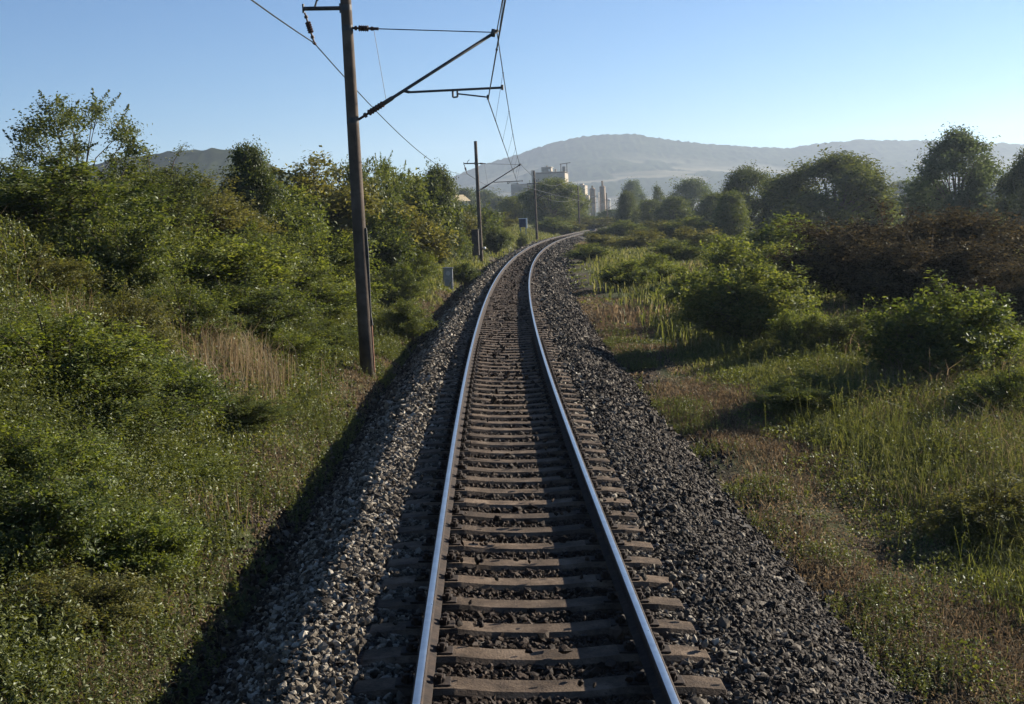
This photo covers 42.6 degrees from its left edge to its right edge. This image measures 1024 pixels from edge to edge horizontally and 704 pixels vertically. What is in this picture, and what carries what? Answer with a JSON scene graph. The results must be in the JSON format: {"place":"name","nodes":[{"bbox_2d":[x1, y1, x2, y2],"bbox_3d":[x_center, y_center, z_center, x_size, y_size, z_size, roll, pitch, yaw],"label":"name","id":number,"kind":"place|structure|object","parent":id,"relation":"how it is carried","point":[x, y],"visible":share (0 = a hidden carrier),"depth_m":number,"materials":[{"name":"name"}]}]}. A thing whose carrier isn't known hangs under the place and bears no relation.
{"place":"outdoors","nodes":[
{"label":"outdoors","id":0,"kind":"place"},
{"bbox_2d":[36,148,295,196],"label":"hill","id":1,"kind":"structure","parent":0,"point":[208,159],"depth_m":872.22,"materials":[{"name":"grey"}]},
{"bbox_2d":[0,209,1023,703],"bbox_3d":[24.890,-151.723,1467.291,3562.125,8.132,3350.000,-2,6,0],"label":"ground","id":2,"kind":"structure","parent":0,"point":[660,369],"depth_m":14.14,"materials":[{"name":"green plant"}]},
{"bbox_2d":[0,243,114,305],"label":"bush","id":3,"kind":"object","parent":2,"relation":"on","point":[62,272],"visible":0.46,"depth_m":22.38,"materials":[{"name":"green plant"}]},
{"bbox_2d":[0,453,140,582],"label":"bush","id":4,"kind":"object","parent":2,"relation":"on","point":[48,509],"visible":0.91,"depth_m":11.75,"materials":[{"name":"green plant"}]},
{"bbox_2d":[0,404,149,493],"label":"bush","id":5,"kind":"object","parent":2,"relation":"on","point":[65,448],"visible":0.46,"depth_m":13.37,"materials":[{"name":"green plant"}]},
{"bbox_2d":[0,88,156,213],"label":"tree","id":6,"kind":"object","parent":2,"relation":"on","point":[66,120],"visible":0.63,"depth_m":32.10,"materials":[{"name":"green plant"}]},
{"bbox_2d":[0,559,168,646],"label":"bush","id":7,"kind":"object","parent":2,"relation":"on","point":[90,605],"visible":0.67,"depth_m":10.75,"materials":[{"name":"green plant"}]},
{"bbox_2d":[0,145,185,252],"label":"bush","id":8,"kind":"object","parent":2,"relation":"on","point":[45,196],"visible":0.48,"depth_m":25.98,"materials":[{"name":"green plant"}]},
{"bbox_2d":[0,293,199,414],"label":"bush","id":9,"kind":"object","parent":2,"relation":"on","point":[87,351],"visible":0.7,"depth_m":16.75,"materials":[{"name":"green plant"}]},
{"bbox_2d":[35,180,207,303],"bbox_3d":[-7.637,-1.899,24.818,3.267,2.742,3.069,0,6,20],"label":"bush","id":10,"kind":"object","parent":2,"relation":"on","point":[134,250],"visible":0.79,"depth_m":24.52,"materials":[{"name":"green plant"}]},
{"bbox_2d":[64,475,188,553],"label":"bush","id":11,"kind":"object","parent":2,"relation":"on","point":[120,501],"visible":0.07,"depth_m":13.44,"materials":[{"name":"green plant"}]},
{"bbox_2d":[72,281,181,351],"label":"bush","id":12,"kind":"object","parent":2,"relation":"on","point":[147,313],"visible":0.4,"depth_m":20.89,"materials":[{"name":"green plant"}]},
{"bbox_2d":[31,364,231,448],"bbox_3d":[-5.207,0.802,16.525,3.262,1.242,2.981,-2,6,6],"label":"bush","id":13,"kind":"object","parent":2,"relation":"on","point":[133,403],"visible":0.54,"depth_m":16.42,"materials":[{"name":"green plant"}]},
{"bbox_2d":[65,495,216,584],"bbox_3d":[-3.503,1.832,12.408,1.431,0.936,1.371,-6,7,-34],"label":"bush","id":14,"kind":"object","parent":2,"relation":"on","point":[156,531],"visible":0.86,"depth_m":12.19,"materials":[{"name":"green plant"}]},
{"bbox_2d":[86,163,215,228],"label":"bush","id":15,"kind":"object","parent":2,"relation":"on","point":[170,210],"visible":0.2,"depth_m":35.50,"materials":[{"name":"green plant"}]},
{"bbox_2d":[88,140,238,208],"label":"bush","id":16,"kind":"object","parent":2,"relation":"on","point":[187,173],"visible":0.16,"depth_m":40.61,"materials":[{"name":"green plant"}]},
{"bbox_2d":[116,326,244,436],"bbox_3d":[-4.965,0.495,18.719,2.287,1.725,2.502,-7,8,-41],"label":"bush","id":17,"kind":"object","parent":2,"relation":"on","point":[192,386],"visible":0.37,"depth_m":18.43,"materials":[{"name":"green plant"}]},
{"bbox_2d":[131,270,252,351],"bbox_3d":[-5.978,-0.690,23.991,2.332,1.745,2.518,-2,6,2],"label":"bush","id":18,"kind":"object","parent":2,"relation":"on","point":[201,304],"visible":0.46,"depth_m":23.83,"materials":[{"name":"green plant"}]},
{"bbox_2d":[132,436,253,488],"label":"bush","id":19,"kind":"object","parent":2,"relation":"on","point":[201,467],"visible":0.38,"depth_m":16.60,"materials":[{"name":"green plant"}]},
{"bbox_2d":[171,173,291,243],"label":"bush","id":20,"kind":"object","parent":2,"relation":"on","point":[219,210],"visible":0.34,"depth_m":38.15,"materials":[{"name":"green plant"}]},
{"bbox_2d":[155,210,310,296],"bbox_3d":[-6.715,-1.946,29.981,4.472,2.593,4.761,-5,6,-23],"label":"bush","id":21,"kind":"object","parent":2,"relation":"on","point":[223,255],"visible":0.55,"depth_m":29.15,"materials":[{"name":"green plant"}]},
{"bbox_2d":[214,134,290,233],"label":"tree","id":22,"kind":"object","parent":2,"relation":"on","point":[248,161],"visible":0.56,"depth_m":45.16,"materials":[{"name":"green plant"}]},
{"bbox_2d":[202,389,302,431],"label":"bush","id":23,"kind":"object","parent":2,"relation":"on","point":[262,412],"visible":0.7,"depth_m":20.36,"materials":[{"name":"green plant"}]},
{"bbox_2d":[180,258,334,342],"bbox_3d":[-5.749,-0.935,27.134,3.506,1.993,3.458,1,7,32],"label":"bush","id":24,"kind":"object","parent":2,"relation":"on","point":[263,306],"visible":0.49,"depth_m":26.62,"materials":[{"name":"green plant"}]},
{"bbox_2d":[230,216,337,289],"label":"bush","id":25,"kind":"object","parent":2,"relation":"on","point":[246,234],"visible":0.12,"depth_m":35.64,"materials":[{"name":"green plant"}]},
{"bbox_2d":[245,326,345,362],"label":"bush","id":26,"kind":"object","parent":2,"relation":"on","point":[298,340],"visible":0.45,"depth_m":26.81,"materials":[{"name":"green plant"}]},
{"bbox_2d":[263,180,337,240],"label":"bush","id":27,"kind":"object","parent":2,"relation":"on","point":[293,201],"visible":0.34,"depth_m":47.24,"materials":[{"name":"green plant"}]},
{"bbox_2d":[260,206,385,289],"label":"bush","id":28,"kind":"object","parent":2,"relation":"on","point":[340,254],"visible":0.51,"depth_m":41.49,"materials":[{"name":"green plant"}]},
{"bbox_2d":[257,145,394,244],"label":"bush","id":29,"kind":"object","parent":2,"relation":"on","point":[336,199],"visible":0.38,"depth_m":55.11,"materials":[{"name":"green plant"}]},
{"bbox_2d":[294,314,358,347],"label":"bush","id":30,"kind":"object","parent":2,"relation":"on","point":[327,333],"visible":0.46,"depth_m":31.89,"materials":[{"name":"green plant"}]},
{"bbox_2d":[284,266,395,317],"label":"bush","id":31,"kind":"object","parent":2,"relation":"on","point":[332,292],"visible":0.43,"depth_m":35.49,"materials":[{"name":"green plant"}]},
{"bbox_2d":[324,154,396,233],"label":"bush","id":32,"kind":"object","parent":2,"relation":"on","point":[371,180],"visible":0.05,"depth_m":60.33,"materials":[{"name":"green plant"}]},
{"bbox_2d":[324,201,427,276],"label":"bush","id":33,"kind":"object","parent":2,"relation":"on","point":[395,250],"visible":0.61,"depth_m":53.22,"materials":[{"name":"green plant"}]},
{"bbox_2d":[362,150,417,219],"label":"tree","id":34,"kind":"object","parent":2,"relation":"on","point":[384,173],"visible":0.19,"depth_m":62.44,"materials":[{"name":"green plant"}]},
{"bbox_2d":[351,259,438,304],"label":"bush","id":35,"kind":"object","parent":2,"relation":"on","point":[404,286],"visible":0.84,"depth_m":46.67,"materials":[{"name":"green plant"}]},
{"bbox_2d":[302,0,503,376],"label":"catenary mast","id":36,"kind":"object","parent":2,"relation":"on","point":[363,289],"visible":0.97,"depth_m":28.57,"materials":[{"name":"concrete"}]},
{"bbox_2d":[372,296,441,342],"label":"bush","id":37,"kind":"object","parent":2,"relation":"on","point":[410,321],"visible":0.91,"depth_m":37.80,"materials":[{"name":"green plant"}]},
{"bbox_2d":[363,162,463,233],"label":"bush","id":38,"kind":"object","parent":2,"relation":"on","point":[415,193],"visible":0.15,"depth_m":69.17,"materials":[{"name":"green plant"}]},
{"bbox_2d":[394,244,444,281],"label":"bush","id":39,"kind":"object","parent":2,"relation":"on","point":[420,263],"visible":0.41,"depth_m":59.62,"materials":[{"name":"green plant"}]},
{"bbox_2d":[376,195,466,267],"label":"bush","id":40,"kind":"object","parent":2,"relation":"on","point":[431,237],"visible":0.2,"depth_m":60.96,"materials":[{"name":"green plant"}]},
{"bbox_2d":[409,156,469,261],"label":"tree","id":41,"kind":"object","parent":2,"relation":"on","point":[444,188],"visible":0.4,"depth_m":82.81,"materials":[{"name":"green plant"}]},
{"bbox_2d":[460,201,505,240],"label":"bush","id":42,"kind":"object","parent":2,"relation":"on","point":[491,217],"visible":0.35,"depth_m":116.78,"materials":[{"name":"green plant"}]},
{"bbox_2d":[463,141,522,260],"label":"catenary mast","id":43,"kind":"object","parent":2,"relation":"on","point":[478,189],"visible":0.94,"depth_m":96.20,"materials":[{"name":"metal"}]},
{"bbox_2d":[482,222,511,254],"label":"bush","id":44,"kind":"object","parent":2,"relation":"on","point":[495,239],"visible":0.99,"depth_m":111.15,"materials":[{"name":"green plant"}]},
{"bbox_2d":[0,162,1023,703],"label":"weeds","id":45,"kind":"object","parent":2,"relation":"on","point":[22,666],"visible":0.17,"depth_m":15.94,"materials":[{"name":"green plant"}]},
{"bbox_2d":[0,222,1023,703],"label":"tall grass","id":46,"kind":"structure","parent":2,"relation":"on","point":[1008,560],"depth_m":19.60,"materials":[{"name":"green plant"}]},
{"bbox_2d":[511,162,569,214],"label":"factory building","id":47,"kind":"structure","parent":2,"relation":"on","point":[546,171],"depth_m":696.93,"materials":[{"name":"concrete"}]},
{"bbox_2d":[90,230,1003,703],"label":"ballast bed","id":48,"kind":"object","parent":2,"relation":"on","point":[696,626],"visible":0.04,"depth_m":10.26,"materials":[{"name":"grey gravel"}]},
{"bbox_2d":[432,404,585,413],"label":"sleeper","id":49,"kind":"object","parent":48,"relation":"on","point":[489,411],"visible":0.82,"depth_m":20.49,"materials":[{"name":"wood"}]},
{"bbox_2d":[431,409,588,420],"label":"sleeper","id":50,"kind":"object","parent":48,"relation":"on","point":[492,417],"visible":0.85,"depth_m":19.88,"materials":[{"name":"wood"}]},
{"bbox_2d":[426,421,594,432],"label":"sleeper","id":51,"kind":"object","parent":48,"relation":"on","point":[551,429],"visible":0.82,"depth_m":18.66,"materials":[{"name":"wood"}]},
{"bbox_2d":[429,415,591,426],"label":"sleeper","id":52,"kind":"object","parent":48,"relation":"on","point":[496,423],"visible":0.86,"depth_m":19.28,"materials":[{"name":"wood"}]},
{"bbox_2d":[424,428,598,440],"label":"sleeper","id":53,"kind":"object","parent":48,"relation":"on","point":[555,434],"visible":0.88,"depth_m":18.07,"materials":[{"name":"wood"}]},
{"bbox_2d":[422,435,601,447],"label":"sleeper","id":54,"kind":"object","parent":48,"relation":"on","point":[551,443],"visible":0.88,"depth_m":17.47,"materials":[{"name":"wood"}]},
{"bbox_2d":[416,452,609,466],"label":"sleeper","id":55,"kind":"object","parent":48,"relation":"on","point":[563,459],"visible":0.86,"depth_m":16.27,"materials":[{"name":"wood"}]},
{"bbox_2d":[420,443,606,457],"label":"sleeper","id":56,"kind":"object","parent":48,"relation":"on","point":[518,453],"visible":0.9,"depth_m":16.87,"materials":[{"name":"wood"}]},
{"bbox_2d":[414,461,615,474],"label":"sleeper","id":57,"kind":"object","parent":48,"relation":"on","point":[567,467],"visible":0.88,"depth_m":15.67,"materials":[{"name":"wood"}]},
{"bbox_2d":[412,470,619,485],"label":"sleeper","id":58,"kind":"object","parent":48,"relation":"on","point":[571,477],"visible":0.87,"depth_m":15.05,"materials":[{"name":"wood"}]},
{"bbox_2d":[408,480,625,498],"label":"sleeper","id":59,"kind":"object","parent":48,"relation":"on","point":[574,488],"visible":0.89,"depth_m":14.45,"materials":[{"name":"wood"}]},
{"bbox_2d":[404,492,631,510],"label":"sleeper","id":60,"kind":"object","parent":48,"relation":"on","point":[577,501],"visible":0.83,"depth_m":13.85,"materials":[{"name":"wood"}]},
{"bbox_2d":[400,504,638,522],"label":"sleeper","id":61,"kind":"object","parent":48,"relation":"on","point":[581,513],"visible":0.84,"depth_m":13.24,"materials":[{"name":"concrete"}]},
{"bbox_2d":[397,518,645,538],"bbox_3d":[0.090,1.747,12.720,2.420,0.255,0.285,0,6,-1],"label":"sleeper","id":62,"kind":"object","parent":48,"relation":"on","point":[586,528],"visible":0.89,"depth_m":12.64,"materials":[{"name":"concrete"}]},
{"bbox_2d":[392,533,653,553],"bbox_3d":[0.102,1.815,12.118,2.420,0.255,0.281,0,6,-1],"label":"sleeper","id":63,"kind":"object","parent":48,"relation":"on","point":[585,546],"visible":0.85,"depth_m":12.04,"materials":[{"name":"concrete"}]},
{"bbox_2d":[387,549,662,572],"bbox_3d":[0.114,1.872,11.514,2.420,0.255,0.291,0,6,-1],"label":"sleeper","id":64,"kind":"object","parent":48,"relation":"on","point":[597,561],"visible":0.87,"depth_m":11.43,"materials":[{"name":"concrete"}]},
{"bbox_2d":[381,567,673,592],"bbox_3d":[0.127,1.932,10.912,2.420,0.255,0.292,0,6,-1],"label":"sleeper","id":65,"kind":"object","parent":48,"relation":"on","point":[452,580],"visible":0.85,"depth_m":10.83,"materials":[{"name":"concrete"}]},
{"bbox_2d":[376,588,683,615],"bbox_3d":[0.140,2.001,10.309,2.420,0.255,0.284,0,6,-1],"label":"sleeper","id":66,"kind":"object","parent":48,"relation":"on","point":[608,602],"visible":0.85,"depth_m":10.24,"materials":[{"name":"concrete"}]},
{"bbox_2d":[369,611,696,639],"bbox_3d":[0.152,2.064,9.707,2.420,0.255,0.284,0,6,-1],"label":"sleeper","id":67,"kind":"object","parent":48,"relation":"on","point":[559,631],"visible":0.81,"depth_m":9.64,"materials":[{"name":"wood"}]},
{"bbox_2d":[360,636,711,668],"bbox_3d":[0.166,2.120,9.104,2.420,0.255,0.304,0,6,-1],"label":"sleeper","id":68,"kind":"object","parent":48,"relation":"on","point":[450,656],"visible":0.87,"depth_m":9.03,"materials":[{"name":"wood"}]},
{"bbox_2d":[352,666,726,699],"bbox_3d":[0.179,2.186,8.501,2.420,0.255,0.303,0,6,-1],"label":"sleeper","id":69,"kind":"object","parent":48,"relation":"on","point":[470,688],"visible":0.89,"depth_m":8.43,"materials":[{"name":"wood"}]},
{"bbox_2d":[410,227,609,703],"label":"rail","id":70,"kind":"object","parent":69,"relation":"on","point":[422,690],"visible":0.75,"depth_m":11.31,"materials":[{"name":"metal"}]},
{"bbox_2d":[528,230,681,703],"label":"rail","id":71,"kind":"object","parent":69,"relation":"on","point":[661,684],"visible":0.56,"depth_m":10.95,"materials":[{"name":"metal"}]},
{"bbox_2d":[514,175,591,224],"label":"tree","id":72,"kind":"object","parent":2,"relation":"on","point":[550,208],"visible":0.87,"depth_m":240.98,"materials":[{"name":"green plant"}]},
{"bbox_2d":[560,241,614,261],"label":"bush","id":73,"kind":"object","parent":2,"relation":"on","point":[578,254],"visible":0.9,"depth_m":95.09,"materials":[{"name":"green plant"}]},
{"bbox_2d":[589,258,662,290],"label":"bush","id":74,"kind":"object","parent":2,"relation":"on","point":[626,273],"visible":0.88,"depth_m":59.53,"materials":[{"name":"green plant"}]},
{"bbox_2d":[610,187,644,224],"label":"tree","id":75,"kind":"object","parent":2,"relation":"on","point":[628,208],"visible":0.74,"depth_m":222.90,"materials":[{"name":"green plant"}]},
{"bbox_2d":[608,228,668,248],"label":"bush","id":76,"kind":"object","parent":2,"relation":"on","point":[642,238],"visible":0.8,"depth_m":118.44,"materials":[{"name":"green plant"}]},
{"bbox_2d":[634,252,682,281],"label":"bush","id":77,"kind":"object","parent":2,"relation":"on","point":[660,264],"visible":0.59,"depth_m":65.46,"materials":[{"name":"green plant"}]},
{"bbox_2d":[644,193,695,226],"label":"tree","id":78,"kind":"object","parent":2,"relation":"on","point":[672,207],"visible":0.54,"depth_m":212.00,"materials":[{"name":"green plant"}]},
{"bbox_2d":[640,236,711,262],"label":"bush","id":79,"kind":"object","parent":2,"relation":"on","point":[674,250],"visible":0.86,"depth_m":82.82,"materials":[{"name":"green plant"}]},
{"bbox_2d":[654,263,719,306],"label":"bush","id":80,"kind":"object","parent":2,"relation":"on","point":[672,294],"visible":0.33,"depth_m":47.87,"materials":[{"name":"green plant"}]},
{"bbox_2d":[656,215,717,236],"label":"bush","id":81,"kind":"object","parent":2,"relation":"on","point":[692,222],"visible":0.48,"depth_m":148.40,"materials":[{"name":"green plant"}]},
{"bbox_2d":[663,174,718,217],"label":"tree","id":82,"kind":"object","parent":2,"relation":"on","point":[692,187],"visible":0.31,"depth_m":286.41,"materials":[{"name":"green plant"}]},
{"bbox_2d":[688,190,720,224],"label":"tree","id":83,"kind":"object","parent":2,"relation":"on","point":[703,209],"visible":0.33,"depth_m":203.06,"materials":[{"name":"green plant"}]},
{"bbox_2d":[671,225,738,247],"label":"bush","id":84,"kind":"object","parent":2,"relation":"on","point":[693,235],"visible":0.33,"depth_m":99.34,"materials":[{"name":"green plant"}]},
{"bbox_2d":[705,189,753,236],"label":"tree","id":85,"kind":"object","parent":2,"relation":"on","point":[731,209],"visible":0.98,"depth_m":148.25,"materials":[{"name":"green plant"}]},
{"bbox_2d":[696,232,769,282],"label":"bush","id":86,"kind":"object","parent":2,"relation":"on","point":[721,255],"visible":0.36,"depth_m":57.52,"materials":[{"name":"green plant"}]},
{"bbox_2d":[706,159,783,232],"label":"tree","id":87,"kind":"object","parent":2,"relation":"on","point":[744,179],"visible":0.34,"depth_m":165.12,"materials":[{"name":"green plant"}]},
{"bbox_2d":[670,247,830,344],"bbox_3d":[5.977,-1.263,33.318,4.229,2.855,4.051,1,7,25],"label":"bush","id":88,"kind":"object","parent":2,"relation":"on","point":[752,300],"visible":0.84,"depth_m":32.49,"materials":[{"name":"green plant"}]},
{"bbox_2d":[726,209,827,265],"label":"bush","id":89,"kind":"object","parent":2,"relation":"on","point":[767,234],"visible":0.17,"depth_m":61.77,"materials":[{"name":"green plant"}]},
{"bbox_2d":[751,236,843,295],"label":"bush","id":90,"kind":"object","parent":2,"relation":"on","point":[769,251],"visible":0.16,"depth_m":49.45,"materials":[{"name":"green plant"}]},
{"bbox_2d":[762,304,842,353],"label":"bush","id":91,"kind":"object","parent":2,"relation":"on","point":[800,329],"visible":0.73,"depth_m":29.93,"materials":[{"name":"green plant"}]},
{"bbox_2d":[736,365,883,415],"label":"bush","id":92,"kind":"object","parent":2,"relation":"on","point":[782,393],"visible":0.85,"depth_m":21.90,"materials":[{"name":"green plant"}]},
{"bbox_2d":[747,145,906,234],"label":"tree","id":93,"kind":"object","parent":2,"relation":"on","point":[853,179],"visible":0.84,"depth_m":136.22,"materials":[{"name":"green plant"}]},
{"bbox_2d":[809,307,882,354],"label":"bush","id":94,"kind":"object","parent":2,"relation":"on","point":[850,327],"visible":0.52,"depth_m":29.71,"materials":[{"name":"green plant"}]},
{"bbox_2d":[758,194,1003,302],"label":"bush","id":95,"kind":"object","parent":2,"relation":"on","point":[822,270],"visible":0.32,"depth_m":42.13,"materials":[{"name":"brown plant"}]},
{"bbox_2d":[823,214,1023,311],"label":"bush","id":96,"kind":"object","parent":2,"relation":"on","point":[902,271],"visible":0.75,"depth_m":36.91,"materials":[{"name":"brown plant"}]},
{"bbox_2d":[847,267,1023,377],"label":"bush","id":97,"kind":"object","parent":2,"relation":"on","point":[950,328],"visible":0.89,"depth_m":23.63,"materials":[{"name":"green plant"}]},
{"bbox_2d":[857,200,1023,298],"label":"bush","id":98,"kind":"object","parent":2,"relation":"on","point":[959,224],"visible":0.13,"depth_m":40.25,"materials":[{"name":"brown plant"}]},
{"bbox_2d":[887,121,1019,238],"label":"tree","id":99,"kind":"object","parent":2,"relation":"on","point":[953,146],"visible":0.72,"depth_m":114.94,"materials":[{"name":"green plant"}]},
{"bbox_2d":[905,466,1023,547],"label":"bush","id":100,"kind":"object","parent":2,"relation":"on","point":[977,513],"visible":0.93,"depth_m":14.09,"materials":[{"name":"green plant"}]},
{"bbox_2d":[932,344,1023,420],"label":"bush","id":101,"kind":"object","parent":2,"relation":"on","point":[1014,378],"visible":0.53,"depth_m":19.83,"materials":[{"name":"green plant"}]},
{"bbox_2d":[972,255,1023,326],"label":"bush","id":102,"kind":"object","parent":2,"relation":"on","point":[1018,293],"visible":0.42,"depth_m":33.87,"materials":[{"name":"green plant"}]},
{"bbox_2d":[992,147,1023,239],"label":"tree","id":103,"kind":"object","parent":2,"relation":"on","point":[1014,186],"visible":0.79,"depth_m":111.41,"materials":[{"name":"green plant"}]},
{"bbox_2d":[0,0,1023,189],"label":"sky","id":104,"kind":"structure","parent":0,"point":[206,74],"materials":[{"name":"blue"}]},
{"bbox_2d":[435,133,1023,215],"bbox_3d":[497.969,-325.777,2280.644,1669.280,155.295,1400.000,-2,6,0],"label":"hill","id":105,"kind":"structure","parent":0,"point":[612,162],"depth_m":2321.89,"materials":[{"name":"grey"}]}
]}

